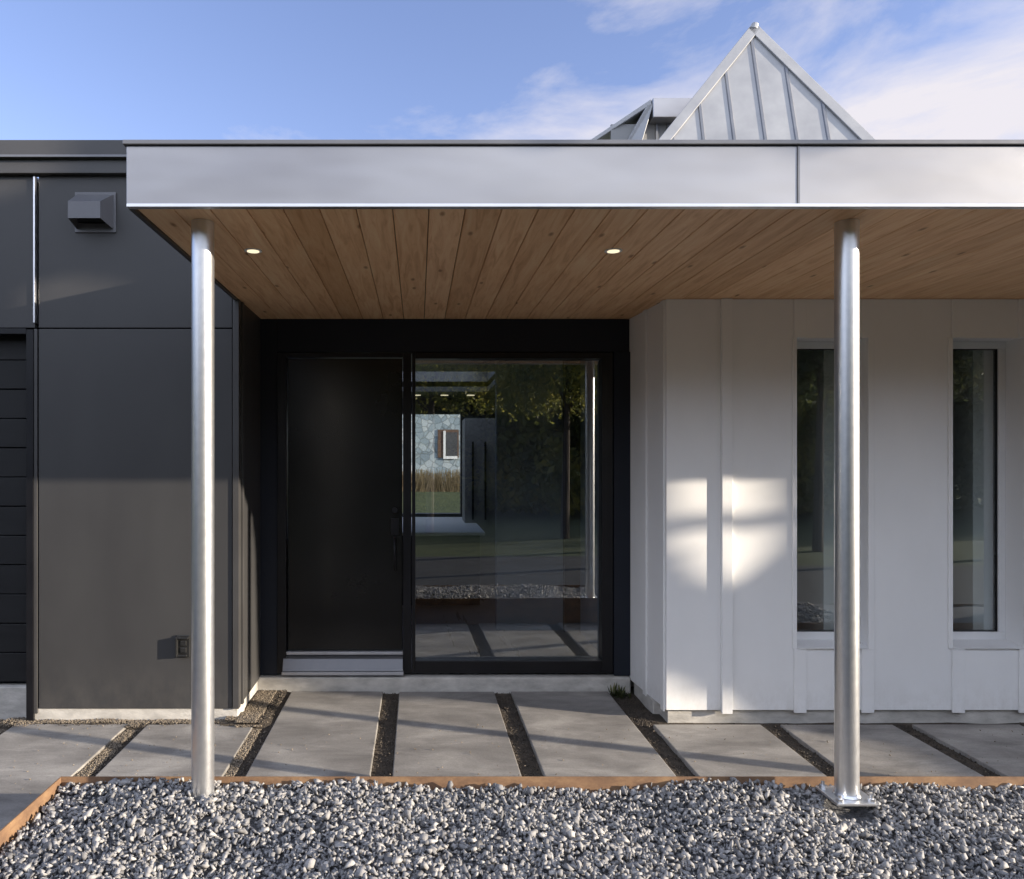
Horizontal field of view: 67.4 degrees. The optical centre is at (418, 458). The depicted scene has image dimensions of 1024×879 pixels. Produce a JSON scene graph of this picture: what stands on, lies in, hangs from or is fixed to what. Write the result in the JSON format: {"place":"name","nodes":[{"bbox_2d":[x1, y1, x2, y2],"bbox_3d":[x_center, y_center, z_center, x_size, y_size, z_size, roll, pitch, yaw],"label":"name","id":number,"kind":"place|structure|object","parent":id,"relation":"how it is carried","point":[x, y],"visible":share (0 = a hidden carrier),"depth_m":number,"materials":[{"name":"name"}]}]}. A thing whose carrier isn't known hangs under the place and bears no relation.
{"place":"outdoors","nodes":[
{"label":"outdoors","id":0,"kind":"place"},
{"bbox_2d":[402,491,459,512],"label":"grass bank","id":1,"kind":"structure","parent":0,"point":[437,502],"depth_m":22.20,"materials":[{"name":"green plant"}]},
{"bbox_2d":[402,469,459,491],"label":"dry grass","id":2,"kind":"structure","parent":0,"point":[425,481],"depth_m":25.77,"materials":[{"name":"beige plant"}]},
{"bbox_2d":[402,517,484,604],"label":"kitchen island","id":3,"kind":"structure","parent":0,"point":[447,560],"depth_m":8.60,"materials":[{"name":"white"}]},
{"bbox_2d":[0,776,1023,878],"bbox_3d":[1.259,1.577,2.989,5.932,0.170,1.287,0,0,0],"label":"gravel","id":4,"kind":"structure","parent":0,"point":[775,821],"depth_m":3.19,"materials":[{"name":"grey gravel"}]},
{"bbox_2d":[0,686,1023,793],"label":"soil","id":5,"kind":"structure","parent":0,"point":[659,718],"depth_m":4.97,"materials":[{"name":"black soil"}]},
{"bbox_2d":[0,724,127,829],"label":"paving slab","id":6,"kind":"structure","parent":5,"relation":"on","point":[55,757],"depth_m":4.55,"materials":[{"name":"concrete"}]},
{"bbox_2d":[96,724,252,775],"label":"paving slab","id":7,"kind":"structure","parent":5,"relation":"on","point":[152,759],"depth_m":4.60,"materials":[{"name":"concrete"}]},
{"bbox_2d":[246,691,382,775],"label":"paving slab","id":8,"kind":"structure","parent":5,"relation":"on","point":[313,719],"depth_m":4.86,"materials":[{"name":"concrete"}]},
{"bbox_2d":[392,692,520,775],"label":"paving slab","id":9,"kind":"structure","parent":5,"relation":"on","point":[423,718],"depth_m":4.85,"materials":[{"name":"concrete"}]},
{"bbox_2d":[511,691,675,775],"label":"paving slab","id":10,"kind":"structure","parent":5,"relation":"on","point":[580,747],"depth_m":4.86,"materials":[{"name":"concrete"}]},
{"bbox_2d":[608,683,631,698],"bbox_3d":[1.529,1.758,5.744,0.186,0.102,0.200,0,0,30],"label":"weed","id":11,"kind":"object","parent":5,"relation":"on","point":[619,692],"visible":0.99,"depth_m":5.75,"materials":[{"name":"green plant"}]},
{"bbox_2d":[653,725,825,775],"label":"paving slab","id":12,"kind":"structure","parent":5,"relation":"on","point":[715,753],"depth_m":4.62,"materials":[{"name":"concrete"}]},
{"bbox_2d":[780,725,982,775],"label":"paving slab","id":13,"kind":"structure","parent":5,"relation":"on","point":[907,757],"depth_m":4.60,"materials":[{"name":"concrete"}]},
{"bbox_2d":[912,724,1023,775],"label":"paving slab","id":14,"kind":"structure","parent":5,"relation":"on","point":[981,747],"depth_m":4.76,"materials":[{"name":"concrete"}]},
{"bbox_2d":[0,0,1023,178],"label":"sky","id":15,"kind":"structure","parent":0,"point":[70,69],"materials":[{"name":"blue"}]},
{"label":"lawn","id":16,"kind":"structure","parent":0,"visible":0},
{"bbox_2d":[402,415,459,480],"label":"neighbour house","id":17,"kind":"structure","parent":16,"relation":"on","point":[437,441],"depth_m":27.15,"materials":[{"name":"stone"}]},
{"bbox_2d":[438,430,458,458],"bbox_3d":[1.075,-0.521,27.114,0.750,1.050,0.068,0,0,0],"label":"window","id":18,"kind":"structure","parent":17,"relation":"in","point":[448,440],"depth_m":27.09,"materials":[{"name":"grey wood"}]},
{"bbox_2d":[0,22,1023,805],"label":"house","id":19,"kind":"structure","parent":16,"relation":"on","point":[728,356],"depth_m":5.15,"materials":[{"name":"metal"}]},
{"bbox_2d":[0,328,38,720],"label":"garage door","id":20,"kind":"structure","parent":19,"relation":"in","point":[19,347],"depth_m":5.25,"materials":[{"name":"paint"}]},
{"bbox_2d":[277,353,410,674],"bbox_3d":[-0.572,0.421,5.900,1.036,2.479,0.160,0,0,0],"label":"entry door","id":21,"kind":"structure","parent":19,"relation":"in","point":[339,415],"depth_m":5.92,"materials":[{"name":"black paint"}]},
{"bbox_2d":[462,418,494,587],"bbox_3d":[0.860,0.569,10.025,0.520,2.180,0.650,0,0,0],"label":"cabinet","id":22,"kind":"object","parent":19,"relation":"on","point":[478,471],"visible":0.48,"depth_m":9.75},
{"bbox_2d":[412,352,612,672],"bbox_3d":[0.730,0.418,5.925,1.556,2.483,0.110,0,0,0],"label":"picture window","id":23,"kind":"structure","parent":19,"relation":"in","point":[603,663],"depth_m":5.87,"materials":[{"name":"black metal"}]},
{"bbox_2d":[797,342,868,648],"bbox_3d":[2.807,0.233,5.240,0.482,2.102,0.220,0,0,0],"label":"narrow window","id":24,"kind":"structure","parent":19,"relation":"in","point":[806,639],"depth_m":5.30,"materials":[{"name":"paint"}]},
{"bbox_2d":[953,342,1023,648],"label":"narrow window","id":25,"kind":"structure","parent":19,"relation":"in","point":[995,638],"depth_m":5.30,"materials":[{"name":"paint"}]},
{"bbox_2d":[0,776,1023,852],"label":"steel edging","id":26,"kind":"object","parent":16,"relation":"on","point":[31,810],"visible":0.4,"depth_m":3.62,"materials":[{"name":"brown metal"}]}
]}

